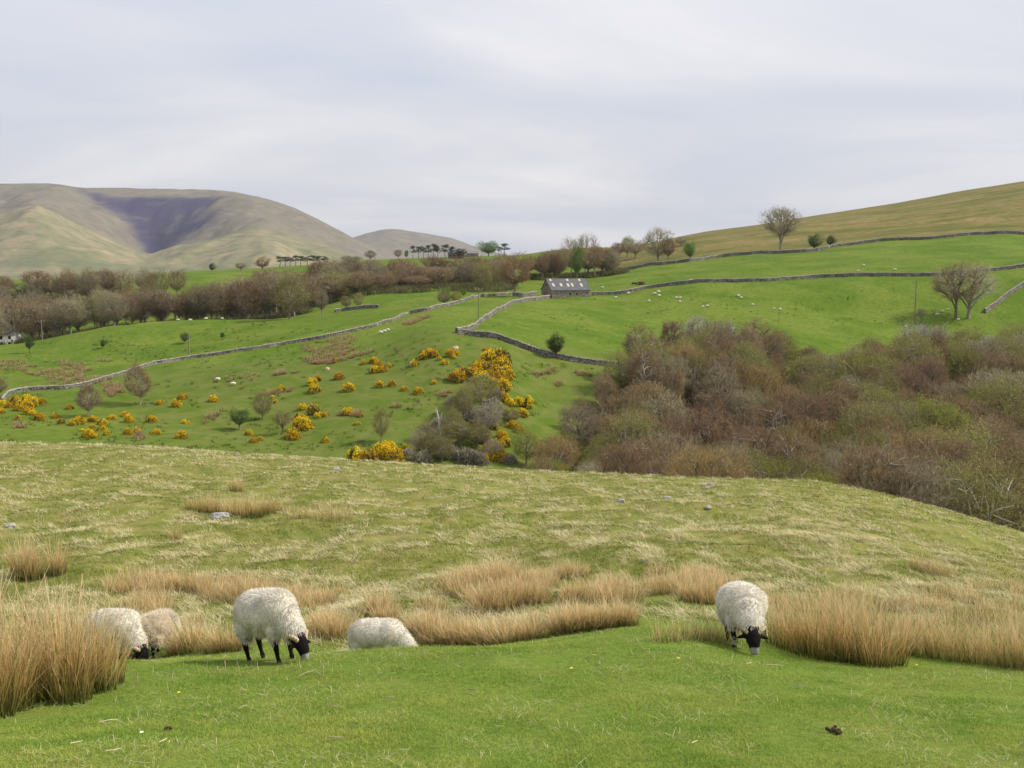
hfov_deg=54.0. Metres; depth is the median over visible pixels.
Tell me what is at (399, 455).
gorse bush
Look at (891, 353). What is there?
bare tree
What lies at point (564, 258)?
bare tree
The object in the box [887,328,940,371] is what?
budding tree
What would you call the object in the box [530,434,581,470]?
bare tree
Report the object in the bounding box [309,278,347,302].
bare tree
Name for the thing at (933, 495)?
bare tree
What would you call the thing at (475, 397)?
bare tree
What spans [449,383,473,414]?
budding tree
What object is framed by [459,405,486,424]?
blackthorn bush
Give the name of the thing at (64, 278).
bare tree
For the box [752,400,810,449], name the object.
bare tree
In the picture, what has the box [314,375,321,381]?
gorse bush
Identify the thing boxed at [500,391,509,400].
gorse bush
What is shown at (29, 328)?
bare tree
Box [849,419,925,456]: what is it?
bare tree
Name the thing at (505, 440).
gorse bush
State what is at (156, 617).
sheep
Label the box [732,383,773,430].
budding tree
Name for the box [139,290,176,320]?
bare tree
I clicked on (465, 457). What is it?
blackthorn bush
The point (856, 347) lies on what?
bare tree
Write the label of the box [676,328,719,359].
budding tree
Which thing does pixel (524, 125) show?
sky
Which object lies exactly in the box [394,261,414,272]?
bare tree
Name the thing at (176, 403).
gorse bush
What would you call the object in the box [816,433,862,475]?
bare tree
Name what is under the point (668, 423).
bare tree
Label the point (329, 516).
rush stand
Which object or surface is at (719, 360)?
bare tree
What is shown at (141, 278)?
bare tree
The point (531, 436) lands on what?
budding tree
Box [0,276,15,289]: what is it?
bare tree
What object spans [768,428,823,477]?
bare tree
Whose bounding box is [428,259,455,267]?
bare tree
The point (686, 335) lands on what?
bare tree
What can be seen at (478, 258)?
bare tree
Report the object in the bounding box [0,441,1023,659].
hill grass
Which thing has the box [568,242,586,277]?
leafy tree
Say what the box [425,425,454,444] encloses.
bare tree
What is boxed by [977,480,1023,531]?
bare tree
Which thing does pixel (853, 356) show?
bare tree
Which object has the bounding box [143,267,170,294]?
budding tree
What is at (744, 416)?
bare tree
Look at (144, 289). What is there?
bare tree
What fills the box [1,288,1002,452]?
pasture tufts
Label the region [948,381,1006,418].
budding tree
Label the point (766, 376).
bare tree
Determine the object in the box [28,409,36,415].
gorse bush
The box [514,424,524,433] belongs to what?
gorse bush
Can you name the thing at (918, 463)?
bare tree
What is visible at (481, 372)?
gorse bush
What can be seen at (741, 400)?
bare tree
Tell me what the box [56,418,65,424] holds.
gorse bush
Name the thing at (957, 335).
budding tree
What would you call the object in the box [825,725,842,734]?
sheep droppings
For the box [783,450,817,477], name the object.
bare tree
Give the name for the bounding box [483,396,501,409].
blackthorn bush
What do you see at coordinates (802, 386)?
budding tree
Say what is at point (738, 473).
bare tree
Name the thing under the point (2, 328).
bare tree
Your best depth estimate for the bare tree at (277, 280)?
368.20 m
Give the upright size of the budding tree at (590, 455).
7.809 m
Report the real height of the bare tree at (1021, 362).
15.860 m
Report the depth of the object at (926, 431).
167.01 m
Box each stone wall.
[0,312,407,401]
[335,304,378,311]
[410,292,510,313]
[455,295,550,332]
[458,328,624,368]
[512,291,536,296]
[592,263,1023,295]
[621,230,1023,268]
[983,281,1023,312]
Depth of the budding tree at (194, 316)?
329.58 m
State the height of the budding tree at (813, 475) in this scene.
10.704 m
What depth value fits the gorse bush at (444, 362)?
193.13 m
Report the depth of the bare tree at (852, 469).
122.82 m
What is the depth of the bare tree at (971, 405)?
184.16 m
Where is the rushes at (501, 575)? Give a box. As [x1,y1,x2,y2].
[97,553,745,656]
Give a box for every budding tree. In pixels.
[82,288,111,326]
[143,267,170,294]
[171,285,199,319]
[181,287,212,319]
[248,390,273,418]
[266,271,312,318]
[314,269,346,295]
[339,296,351,306]
[342,270,375,290]
[343,272,375,291]
[352,293,364,305]
[371,406,390,441]
[414,419,436,439]
[417,432,444,452]
[426,434,454,461]
[436,290,451,302]
[439,407,464,441]
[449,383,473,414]
[450,290,461,300]
[466,259,490,279]
[468,262,493,287]
[481,262,500,282]
[509,422,544,465]
[528,457,572,471]
[535,427,587,469]
[577,444,613,470]
[581,434,611,464]
[596,404,672,461]
[599,346,637,389]
[605,394,659,443]
[620,234,635,256]
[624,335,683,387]
[669,334,703,365]
[673,349,721,405]
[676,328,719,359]
[692,321,729,354]
[697,344,729,391]
[702,437,733,456]
[704,452,757,477]
[723,335,774,381]
[723,351,773,396]
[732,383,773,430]
[733,442,797,479]
[749,361,782,397]
[760,329,801,367]
[761,419,807,458]
[762,328,799,356]
[764,448,841,482]
[775,348,837,391]
[785,374,843,422]
[788,351,836,382]
[790,468,830,482]
[798,468,844,483]
[816,418,857,455]
[816,424,870,474]
[830,343,904,391]
[830,393,924,442]
[831,421,908,459]
[840,460,927,501]
[844,376,898,424]
[847,333,887,352]
[853,369,911,403]
[853,381,917,441]
[858,347,903,372]
[883,330,951,382]
[885,335,918,363]
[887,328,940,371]
[895,391,975,435]
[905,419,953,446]
[906,430,953,452]
[907,446,980,498]
[923,415,1008,464]
[928,445,1023,530]
[933,322,989,372]
[934,449,1016,491]
[938,342,998,396]
[938,430,1020,478]
[940,332,987,380]
[940,413,981,435]
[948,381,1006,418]
[964,375,1023,424]
[978,330,1023,378]
[978,375,1023,426]
[983,330,1023,370]
[988,319,1023,369]
[992,368,1023,394]
[1002,331,1023,374]
[1004,466,1023,493]
[1004,467,1023,519]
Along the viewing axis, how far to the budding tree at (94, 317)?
335.03 m
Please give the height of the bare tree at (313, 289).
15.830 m
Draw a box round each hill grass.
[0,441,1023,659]
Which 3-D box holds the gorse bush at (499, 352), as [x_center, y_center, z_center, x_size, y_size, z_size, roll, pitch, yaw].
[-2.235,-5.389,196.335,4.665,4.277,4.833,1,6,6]
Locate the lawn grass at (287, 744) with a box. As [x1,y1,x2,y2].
[0,616,1023,767]
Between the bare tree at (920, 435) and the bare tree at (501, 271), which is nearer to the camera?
the bare tree at (920, 435)
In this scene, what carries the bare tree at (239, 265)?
on the ground at (844, 301)
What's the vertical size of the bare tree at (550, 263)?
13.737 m
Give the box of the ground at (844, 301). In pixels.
[0,181,1023,767]
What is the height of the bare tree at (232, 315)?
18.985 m
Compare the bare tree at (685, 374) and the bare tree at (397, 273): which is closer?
the bare tree at (685, 374)
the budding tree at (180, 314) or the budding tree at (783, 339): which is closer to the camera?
the budding tree at (783, 339)
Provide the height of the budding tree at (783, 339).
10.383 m
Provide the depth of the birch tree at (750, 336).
218.57 m
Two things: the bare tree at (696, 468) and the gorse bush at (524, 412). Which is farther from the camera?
the gorse bush at (524, 412)
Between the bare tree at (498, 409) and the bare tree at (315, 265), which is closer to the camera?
the bare tree at (498, 409)
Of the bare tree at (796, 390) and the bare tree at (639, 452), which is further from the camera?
the bare tree at (796, 390)
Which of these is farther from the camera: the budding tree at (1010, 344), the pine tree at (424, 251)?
the pine tree at (424, 251)
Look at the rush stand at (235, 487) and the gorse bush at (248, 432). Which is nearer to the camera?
the rush stand at (235, 487)
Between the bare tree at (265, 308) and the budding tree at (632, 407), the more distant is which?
the bare tree at (265, 308)
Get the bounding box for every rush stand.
[0,526,57,581]
[0,562,156,718]
[37,530,82,576]
[165,518,186,542]
[180,489,287,519]
[224,476,246,491]
[279,503,312,519]
[295,501,354,523]
[648,604,739,645]
[762,575,945,668]
[886,592,1023,670]
[902,546,957,578]
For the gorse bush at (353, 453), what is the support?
on the ground at (844, 301)
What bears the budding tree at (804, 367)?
on the ground at (844, 301)
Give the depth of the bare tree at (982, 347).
218.44 m
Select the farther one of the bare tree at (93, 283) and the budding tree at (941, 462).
the bare tree at (93, 283)
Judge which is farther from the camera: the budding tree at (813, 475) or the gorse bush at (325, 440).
the gorse bush at (325, 440)
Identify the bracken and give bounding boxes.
[0,356,125,396]
[11,246,703,440]
[257,313,447,395]
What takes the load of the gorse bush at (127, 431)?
on the ground at (844, 301)
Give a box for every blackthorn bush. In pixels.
[402,447,416,460]
[414,449,433,463]
[431,416,450,428]
[437,445,460,460]
[455,446,479,464]
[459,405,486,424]
[469,449,488,465]
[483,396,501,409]
[488,388,504,399]
[500,453,518,465]
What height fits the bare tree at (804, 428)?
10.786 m
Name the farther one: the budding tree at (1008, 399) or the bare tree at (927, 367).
the bare tree at (927, 367)
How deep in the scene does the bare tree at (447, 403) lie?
167.54 m
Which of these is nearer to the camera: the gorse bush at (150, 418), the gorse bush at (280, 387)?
the gorse bush at (150, 418)
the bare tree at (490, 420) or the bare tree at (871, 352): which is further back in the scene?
the bare tree at (871, 352)
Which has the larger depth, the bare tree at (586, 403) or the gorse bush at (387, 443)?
the bare tree at (586, 403)
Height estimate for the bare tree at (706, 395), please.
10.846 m
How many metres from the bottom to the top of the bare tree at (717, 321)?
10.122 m
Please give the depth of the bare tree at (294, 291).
334.90 m
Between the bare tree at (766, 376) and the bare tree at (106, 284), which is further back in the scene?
the bare tree at (106, 284)
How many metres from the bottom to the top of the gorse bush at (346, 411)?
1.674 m
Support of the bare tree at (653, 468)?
on the ground at (844, 301)
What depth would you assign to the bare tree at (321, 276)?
374.74 m
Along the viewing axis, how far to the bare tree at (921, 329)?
239.57 m
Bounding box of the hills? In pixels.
[0,183,502,279]
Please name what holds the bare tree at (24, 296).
on the ground at (844, 301)
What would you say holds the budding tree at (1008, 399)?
on the ground at (844, 301)
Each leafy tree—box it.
[460,288,466,296]
[473,240,499,256]
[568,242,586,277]
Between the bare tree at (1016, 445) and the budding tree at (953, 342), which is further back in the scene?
the budding tree at (953, 342)
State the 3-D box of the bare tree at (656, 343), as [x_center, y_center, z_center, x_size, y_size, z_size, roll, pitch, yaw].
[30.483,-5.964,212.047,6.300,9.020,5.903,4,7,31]
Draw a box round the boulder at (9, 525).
[4,523,16,528]
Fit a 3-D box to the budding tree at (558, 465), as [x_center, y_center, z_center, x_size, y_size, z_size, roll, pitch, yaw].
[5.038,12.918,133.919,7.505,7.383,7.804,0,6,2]
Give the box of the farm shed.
[466,251,478,256]
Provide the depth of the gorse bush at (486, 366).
190.07 m
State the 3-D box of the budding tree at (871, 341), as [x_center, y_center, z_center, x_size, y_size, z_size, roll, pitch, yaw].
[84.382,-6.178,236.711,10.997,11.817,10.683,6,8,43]
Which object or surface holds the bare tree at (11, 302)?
on the ground at (844, 301)
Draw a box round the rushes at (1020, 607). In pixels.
[760,566,1023,636]
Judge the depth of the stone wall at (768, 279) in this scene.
350.44 m
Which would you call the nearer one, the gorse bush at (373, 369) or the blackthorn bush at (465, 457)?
the blackthorn bush at (465, 457)
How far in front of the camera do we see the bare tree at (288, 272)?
403.80 m
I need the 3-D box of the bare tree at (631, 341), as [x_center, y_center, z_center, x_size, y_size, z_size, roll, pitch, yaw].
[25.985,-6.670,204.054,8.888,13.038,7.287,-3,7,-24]
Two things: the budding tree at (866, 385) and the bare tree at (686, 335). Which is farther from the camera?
the bare tree at (686, 335)
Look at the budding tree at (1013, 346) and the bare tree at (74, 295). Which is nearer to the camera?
the budding tree at (1013, 346)
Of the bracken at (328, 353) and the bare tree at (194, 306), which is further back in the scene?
the bare tree at (194, 306)
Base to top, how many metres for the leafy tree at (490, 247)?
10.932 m
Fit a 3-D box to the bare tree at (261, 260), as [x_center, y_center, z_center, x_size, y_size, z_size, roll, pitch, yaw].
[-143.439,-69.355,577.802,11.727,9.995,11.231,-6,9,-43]
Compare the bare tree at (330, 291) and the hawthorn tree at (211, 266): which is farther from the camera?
the hawthorn tree at (211, 266)
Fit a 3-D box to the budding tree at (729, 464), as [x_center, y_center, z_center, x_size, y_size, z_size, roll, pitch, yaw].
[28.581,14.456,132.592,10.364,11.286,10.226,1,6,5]
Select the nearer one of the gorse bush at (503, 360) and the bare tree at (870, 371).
the gorse bush at (503, 360)
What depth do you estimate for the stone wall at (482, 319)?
270.75 m
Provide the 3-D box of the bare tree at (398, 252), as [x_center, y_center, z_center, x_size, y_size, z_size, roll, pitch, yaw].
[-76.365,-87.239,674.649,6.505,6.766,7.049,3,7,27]
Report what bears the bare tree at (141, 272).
on the ground at (844, 301)
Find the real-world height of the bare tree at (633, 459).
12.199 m
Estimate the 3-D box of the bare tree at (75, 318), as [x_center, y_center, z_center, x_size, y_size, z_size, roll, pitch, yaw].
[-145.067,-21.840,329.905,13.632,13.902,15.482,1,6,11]
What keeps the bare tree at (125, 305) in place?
on the ground at (844, 301)
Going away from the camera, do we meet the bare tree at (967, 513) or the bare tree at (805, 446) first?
the bare tree at (967, 513)
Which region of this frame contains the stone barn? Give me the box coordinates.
[541,278,590,298]
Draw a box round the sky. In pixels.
[0,0,1023,254]
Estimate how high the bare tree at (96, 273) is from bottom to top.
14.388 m
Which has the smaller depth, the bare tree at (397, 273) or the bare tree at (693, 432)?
the bare tree at (693, 432)
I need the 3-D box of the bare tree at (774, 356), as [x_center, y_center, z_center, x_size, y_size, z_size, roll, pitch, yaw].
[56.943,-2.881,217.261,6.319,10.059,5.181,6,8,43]
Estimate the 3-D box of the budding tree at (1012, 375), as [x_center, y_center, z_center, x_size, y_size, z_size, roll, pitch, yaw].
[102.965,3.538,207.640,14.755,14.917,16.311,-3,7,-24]
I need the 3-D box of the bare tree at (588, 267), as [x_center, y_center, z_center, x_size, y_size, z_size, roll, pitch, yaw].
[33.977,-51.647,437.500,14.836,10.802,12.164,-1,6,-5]
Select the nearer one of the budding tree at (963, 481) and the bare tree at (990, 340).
the budding tree at (963, 481)
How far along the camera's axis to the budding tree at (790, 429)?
165.71 m
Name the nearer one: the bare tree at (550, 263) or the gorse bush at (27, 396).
the gorse bush at (27, 396)
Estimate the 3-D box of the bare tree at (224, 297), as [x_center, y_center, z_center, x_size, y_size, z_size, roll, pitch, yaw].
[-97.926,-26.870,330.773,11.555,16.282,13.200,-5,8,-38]
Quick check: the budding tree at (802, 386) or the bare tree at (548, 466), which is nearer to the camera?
the bare tree at (548, 466)
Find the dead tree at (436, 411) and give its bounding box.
[435,407,442,436]
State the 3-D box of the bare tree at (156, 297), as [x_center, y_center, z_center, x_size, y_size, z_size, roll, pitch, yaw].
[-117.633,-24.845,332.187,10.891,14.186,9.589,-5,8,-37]
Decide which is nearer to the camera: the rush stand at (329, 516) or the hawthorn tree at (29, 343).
the rush stand at (329, 516)
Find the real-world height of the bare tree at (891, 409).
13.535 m
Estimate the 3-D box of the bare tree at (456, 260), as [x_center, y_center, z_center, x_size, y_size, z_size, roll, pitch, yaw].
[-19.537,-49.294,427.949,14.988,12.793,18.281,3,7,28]
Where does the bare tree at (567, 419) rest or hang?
on the ground at (844, 301)
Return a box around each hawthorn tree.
[24,331,36,352]
[100,338,106,348]
[180,332,190,342]
[209,262,216,271]
[226,405,250,429]
[543,331,565,352]
[683,239,696,261]
[807,234,825,247]
[826,234,837,244]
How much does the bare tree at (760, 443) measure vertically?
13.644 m
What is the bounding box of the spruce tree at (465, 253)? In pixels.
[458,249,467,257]
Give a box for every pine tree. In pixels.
[281,256,289,265]
[297,256,304,265]
[308,255,316,262]
[420,246,426,258]
[429,244,436,253]
[440,244,448,258]
[448,246,454,258]
[500,243,508,255]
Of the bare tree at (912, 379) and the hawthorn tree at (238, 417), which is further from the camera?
the bare tree at (912, 379)
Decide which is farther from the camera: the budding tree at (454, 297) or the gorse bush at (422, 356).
the budding tree at (454, 297)
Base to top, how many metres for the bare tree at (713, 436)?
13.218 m
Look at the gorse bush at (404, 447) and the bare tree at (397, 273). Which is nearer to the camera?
the gorse bush at (404, 447)
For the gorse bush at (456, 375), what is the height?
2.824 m
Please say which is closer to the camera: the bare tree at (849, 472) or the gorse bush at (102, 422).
the bare tree at (849, 472)
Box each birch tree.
[74,381,103,415]
[121,362,151,404]
[741,326,769,363]
[928,327,951,355]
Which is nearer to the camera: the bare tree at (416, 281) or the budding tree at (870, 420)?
the budding tree at (870, 420)
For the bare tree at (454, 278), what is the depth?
399.52 m
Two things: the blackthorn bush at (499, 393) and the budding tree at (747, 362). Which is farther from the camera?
the budding tree at (747, 362)
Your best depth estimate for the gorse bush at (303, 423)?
162.63 m
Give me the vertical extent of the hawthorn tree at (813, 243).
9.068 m
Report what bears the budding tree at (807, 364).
on the ground at (844, 301)
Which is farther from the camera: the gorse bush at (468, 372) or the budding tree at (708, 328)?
the budding tree at (708, 328)
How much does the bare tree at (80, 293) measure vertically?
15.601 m
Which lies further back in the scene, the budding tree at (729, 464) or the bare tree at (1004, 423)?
the bare tree at (1004, 423)
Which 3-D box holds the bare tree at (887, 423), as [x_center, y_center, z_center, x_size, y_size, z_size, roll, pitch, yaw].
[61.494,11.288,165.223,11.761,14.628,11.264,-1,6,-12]
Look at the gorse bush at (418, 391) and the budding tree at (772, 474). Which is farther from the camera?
the gorse bush at (418, 391)
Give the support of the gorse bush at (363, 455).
on the ground at (844, 301)
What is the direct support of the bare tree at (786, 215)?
on the ground at (844, 301)
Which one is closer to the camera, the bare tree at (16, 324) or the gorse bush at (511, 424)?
the gorse bush at (511, 424)
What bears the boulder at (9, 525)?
on the ground at (844, 301)
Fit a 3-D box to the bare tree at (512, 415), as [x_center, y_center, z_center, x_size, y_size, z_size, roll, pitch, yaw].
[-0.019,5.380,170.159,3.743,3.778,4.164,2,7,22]
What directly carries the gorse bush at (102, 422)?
on the ground at (844, 301)
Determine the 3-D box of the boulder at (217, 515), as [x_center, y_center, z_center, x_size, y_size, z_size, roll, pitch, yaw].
[-8.754,3.981,30.095,0.588,0.304,0.491,0,6,0]
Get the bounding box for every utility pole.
[475,288,482,317]
[914,279,916,322]
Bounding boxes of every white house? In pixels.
[0,326,15,344]
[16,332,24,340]
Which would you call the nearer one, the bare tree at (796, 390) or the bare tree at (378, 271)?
the bare tree at (796, 390)
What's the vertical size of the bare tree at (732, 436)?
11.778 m
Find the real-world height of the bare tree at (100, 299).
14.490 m
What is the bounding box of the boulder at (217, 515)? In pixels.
[210,512,229,519]
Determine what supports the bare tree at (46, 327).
on the ground at (844, 301)
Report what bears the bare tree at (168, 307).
on the ground at (844, 301)
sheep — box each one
[82,607,149,661]
[140,607,182,658]
[232,586,310,662]
[347,617,417,650]
[715,580,768,654]
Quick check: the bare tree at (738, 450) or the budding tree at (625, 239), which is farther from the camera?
the budding tree at (625, 239)
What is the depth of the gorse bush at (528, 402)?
179.74 m
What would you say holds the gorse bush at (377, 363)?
on the ground at (844, 301)
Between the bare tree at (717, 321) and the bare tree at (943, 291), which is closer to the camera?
the bare tree at (717, 321)
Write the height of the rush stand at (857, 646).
1.376 m
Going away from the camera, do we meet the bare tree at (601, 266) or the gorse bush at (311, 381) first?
the gorse bush at (311, 381)
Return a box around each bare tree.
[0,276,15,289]
[0,280,17,296]
[0,284,15,301]
[0,293,27,324]
[0,298,31,333]
[0,311,10,335]
[0,376,7,392]
[1,291,13,325]
[10,298,48,338]
[12,282,29,294]
[12,289,47,333]
[17,291,57,336]
[18,270,53,288]
[26,277,50,295]
[27,295,63,333]
[27,298,54,333]
[28,299,78,333]
[30,275,67,296]
[44,297,92,333]
[45,296,68,332]
[47,273,78,298]
[56,289,86,321]
[57,265,76,299]
[61,294,96,331]
[66,274,82,296]
[75,264,97,296]
[75,270,102,296]
[84,269,106,284]
[84,286,106,327]
[90,288,124,325]
[96,267,115,290]
[96,294,130,325]
[97,276,119,292]
[108,269,135,294]
[110,293,130,323]
[116,291,134,323]
[117,288,145,323]
[126,290,154,322]
[133,268,153,287]
[133,283,153,322]
[135,271,155,289]
[139,289,170,321]
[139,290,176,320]
[147,286,173,321]
[149,288,171,319]
[159,293,191,319]
[167,270,187,293]
[185,285,213,316]
[192,283,210,318]
[198,279,230,317]
[200,279,225,316]
[212,286,238,319]
[217,279,239,318]
[219,273,253,319]
[227,278,270,318]
[234,262,246,270]
[239,274,265,317]
[246,267,284,318]
[250,267,283,315]
[252,275,279,318]
[255,255,271,270]
[264,277,290,312]
[266,273,298,311]
[273,410,292,432]
[277,272,310,316]
[280,267,302,276]
[287,271,322,308]
[304,271,340,298]
[305,260,334,281]
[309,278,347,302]
[313,288,329,315]
[318,257,345,273]
[318,261,350,278]
[337,255,363,274]
[342,272,377,292]
[348,263,375,272]
[349,271,383,294]
[353,258,384,272]
[359,263,387,287]
[365,250,375,259]
[373,262,389,271]
[373,272,397,287]
[382,258,413,272]
[384,269,410,286]
[391,259,421,271]
[393,249,401,256]
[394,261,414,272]
[395,264,427,281]
[399,267,424,285]
[400,275,432,285]
[404,430,434,450]
[414,264,430,282]
[419,256,444,266]
[423,266,455,290]
[423,267,448,282]
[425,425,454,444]
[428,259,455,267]
[441,395,466,411]
[441,418,479,447]
[445,265,463,282]
[448,254,479,268]
[452,258,482,281]
[455,380,490,406]
[461,417,493,447]
[464,255,489,264]
[465,372,503,401]
[473,400,504,428]
[482,438,505,455]
[486,260,515,270]
[489,252,519,268]
[489,401,509,416]
[492,263,513,281]
[493,251,536,291]
[502,407,520,420]
[515,255,541,279]
[520,454,555,470]
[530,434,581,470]
[534,252,551,276]
[537,248,559,274]
[540,253,568,276]
[550,246,569,273]
[557,402,603,450]
[560,235,581,271]
[564,252,583,271]
[571,233,599,272]
[571,397,592,433]
[573,458,603,472]
[576,456,607,471]
[581,245,606,277]
[582,254,596,272]
[583,411,635,449]
[583,435,670,474]
[585,412,615,437]
[590,371,620,412]
[591,375,618,398]
[592,247,617,271]
[593,393,633,427]
[594,443,650,474]
[599,251,624,269]
[607,440,666,472]
[610,242,625,254]
[614,431,679,475]
[617,375,684,427]
[618,407,657,443]
[619,413,700,462]
[620,322,658,356]
[620,349,668,389]
[620,384,648,407]
[624,238,646,258]
[636,386,693,439]
[638,422,707,476]
[640,226,675,261]
[641,453,683,475]
[645,352,694,409]
[646,336,666,356]
[648,339,681,370]
[655,368,686,419]
[656,396,698,428]
[657,440,753,478]
[658,320,685,348]
[661,237,675,260]
[661,429,693,463]
[661,457,701,476]
[664,405,737,457]
[665,342,706,378]
[672,419,703,458]
[675,236,687,245]
[679,329,700,350]
[683,311,709,336]
[687,405,744,446]
[688,386,740,429]
[690,358,744,409]
[691,318,736,339]
[695,331,736,370]
[696,396,727,429]
[698,349,744,389]
[701,318,746,350]
[701,446,768,478]
[706,438,764,476]
[713,471,769,478]
[714,423,813,477]
[718,386,774,426]
[721,335,746,360]
[723,425,752,455]
[729,362,791,408]
[734,402,766,437]
[735,315,772,343]
[740,425,764,449]
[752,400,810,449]
[756,382,817,440]
[757,357,791,389]
[758,204,804,249]
[759,329,787,360]
[761,438,788,462]
[765,350,786,376]
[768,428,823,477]
[780,381,817,407]
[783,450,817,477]
[786,389,852,441]
[787,345,828,366]
[789,414,841,457]
[790,390,833,436]
[793,372,817,393]
[809,354,857,389]
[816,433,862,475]
[819,450,865,478]
[822,391,864,431]
[822,458,910,488]
[826,351,854,372]
[828,379,867,410]
[831,373,874,400]
[831,440,918,496]
[835,350,870,379]
[836,438,914,480]
[839,399,916,437]
[840,344,869,369]
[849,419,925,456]
[850,360,885,397]
[850,406,909,448]
[856,343,893,381]
[858,451,983,514]
[873,446,940,502]
[875,355,919,390]
[876,343,908,363]
[885,367,919,397]
[888,422,967,464]
[889,362,933,406]
[892,436,961,472]
[896,321,951,347]
[897,361,939,386]
[901,393,968,434]
[903,353,953,404]
[905,431,984,485]
[910,379,967,410]
[910,479,967,513]
[914,385,964,423]
[916,307,926,322]
[925,343,960,378]
[928,257,988,319]
[931,261,1004,318]
[934,391,1008,428]
[936,370,990,403]
[944,338,1020,381]
[949,455,1023,518]
[950,411,1020,449]
[955,364,1023,413]
[955,370,987,390]
[955,419,994,454]
[960,443,1023,485]
[960,489,1023,528]
[963,335,1008,365]
[965,345,1009,386]
[973,413,1023,441]
[975,409,1023,434]
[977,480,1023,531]
[990,431,1023,473]
[996,353,1023,394]
[1003,429,1023,445]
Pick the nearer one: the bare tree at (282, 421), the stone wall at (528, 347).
the bare tree at (282, 421)
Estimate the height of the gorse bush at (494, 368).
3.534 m
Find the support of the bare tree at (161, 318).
on the ground at (844, 301)
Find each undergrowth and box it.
[0,267,630,344]
[559,366,983,471]
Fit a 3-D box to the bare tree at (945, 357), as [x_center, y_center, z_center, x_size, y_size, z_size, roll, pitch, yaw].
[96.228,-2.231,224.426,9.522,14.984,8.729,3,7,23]
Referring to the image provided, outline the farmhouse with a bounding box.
[447,249,466,258]
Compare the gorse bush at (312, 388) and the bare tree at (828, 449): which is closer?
the bare tree at (828, 449)
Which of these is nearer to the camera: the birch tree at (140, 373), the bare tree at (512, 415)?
the bare tree at (512, 415)
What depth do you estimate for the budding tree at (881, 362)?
206.70 m
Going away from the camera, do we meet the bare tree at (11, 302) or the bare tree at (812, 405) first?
the bare tree at (812, 405)
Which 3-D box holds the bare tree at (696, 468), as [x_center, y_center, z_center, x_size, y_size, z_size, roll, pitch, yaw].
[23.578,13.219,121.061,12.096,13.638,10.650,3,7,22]
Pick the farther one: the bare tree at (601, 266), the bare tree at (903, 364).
the bare tree at (601, 266)
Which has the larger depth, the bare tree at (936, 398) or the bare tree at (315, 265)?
the bare tree at (315, 265)
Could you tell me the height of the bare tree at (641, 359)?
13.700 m
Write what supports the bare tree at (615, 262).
on the ground at (844, 301)
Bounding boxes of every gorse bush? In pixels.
[0,400,6,407]
[0,407,6,413]
[4,401,13,407]
[7,395,19,404]
[13,403,25,411]
[18,398,30,407]
[20,394,31,399]
[22,406,34,414]
[26,397,38,407]
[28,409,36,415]
[33,412,45,420]
[38,397,47,403]
[51,412,59,418]
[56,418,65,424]
[65,404,73,409]
[68,418,78,425]
[75,416,86,424]
[80,428,97,438]
[86,415,98,421]
[97,419,107,425]
[97,425,107,430]
[107,415,117,419]
[120,411,131,416]
[122,428,133,434]
[123,414,133,422]
[145,415,157,422]
[152,428,161,434]
[156,400,164,404]
[171,398,181,407]
[174,430,188,439]
[177,393,188,399]
[181,419,189,423]
[207,394,218,402]
[244,428,253,435]
[248,437,258,443]
[277,385,284,390]
[283,427,300,440]
[291,414,314,430]
[297,403,306,409]
[306,377,317,385]
[306,404,320,414]
[307,383,321,392]
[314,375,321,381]
[314,412,322,418]
[321,437,329,442]
[333,371,345,380]
[341,383,354,392]
[341,407,353,415]
[346,446,361,459]
[357,449,370,459]
[363,449,378,461]
[368,356,377,363]
[368,365,379,372]
[371,441,387,457]
[373,360,383,365]
[374,380,383,387]
[376,366,388,371]
[378,444,397,460]
[382,440,397,448]
[387,380,396,386]
[389,448,406,461]
[400,386,408,390]
[400,444,408,449]
[411,359,418,365]
[413,386,423,394]
[417,353,427,359]
[422,348,431,354]
[428,348,438,357]
[441,360,448,364]
[445,348,455,356]
[447,369,467,382]
[459,367,474,379]
[469,366,484,375]
[470,361,482,370]
[472,371,489,384]
[479,348,497,363]
[481,361,493,370]
[485,364,500,375]
[485,376,501,389]
[489,422,498,430]
[489,452,501,461]
[490,448,507,462]
[492,370,508,380]
[494,346,511,363]
[494,355,512,367]
[495,430,508,438]
[498,377,511,390]
[500,364,516,380]
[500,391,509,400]
[500,436,511,446]
[504,398,517,405]
[505,420,516,428]
[514,396,524,405]
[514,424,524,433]
[517,407,528,417]
[521,395,534,408]
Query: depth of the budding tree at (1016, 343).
234.78 m
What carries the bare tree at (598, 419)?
on the ground at (844, 301)
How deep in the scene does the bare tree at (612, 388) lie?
183.87 m
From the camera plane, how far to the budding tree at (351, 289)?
378.73 m
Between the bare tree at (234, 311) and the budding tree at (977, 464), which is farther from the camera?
the bare tree at (234, 311)
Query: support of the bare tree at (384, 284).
on the ground at (844, 301)
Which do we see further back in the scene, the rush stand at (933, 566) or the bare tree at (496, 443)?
the bare tree at (496, 443)
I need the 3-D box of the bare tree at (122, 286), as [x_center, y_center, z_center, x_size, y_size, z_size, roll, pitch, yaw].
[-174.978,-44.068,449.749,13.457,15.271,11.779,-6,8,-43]
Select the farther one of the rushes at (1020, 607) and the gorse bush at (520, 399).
the gorse bush at (520, 399)
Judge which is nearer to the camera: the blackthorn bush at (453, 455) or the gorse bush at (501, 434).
the blackthorn bush at (453, 455)
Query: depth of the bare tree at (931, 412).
178.76 m
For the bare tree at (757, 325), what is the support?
on the ground at (844, 301)
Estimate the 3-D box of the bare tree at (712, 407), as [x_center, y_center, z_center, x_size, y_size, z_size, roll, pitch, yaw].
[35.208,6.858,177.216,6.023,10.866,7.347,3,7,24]

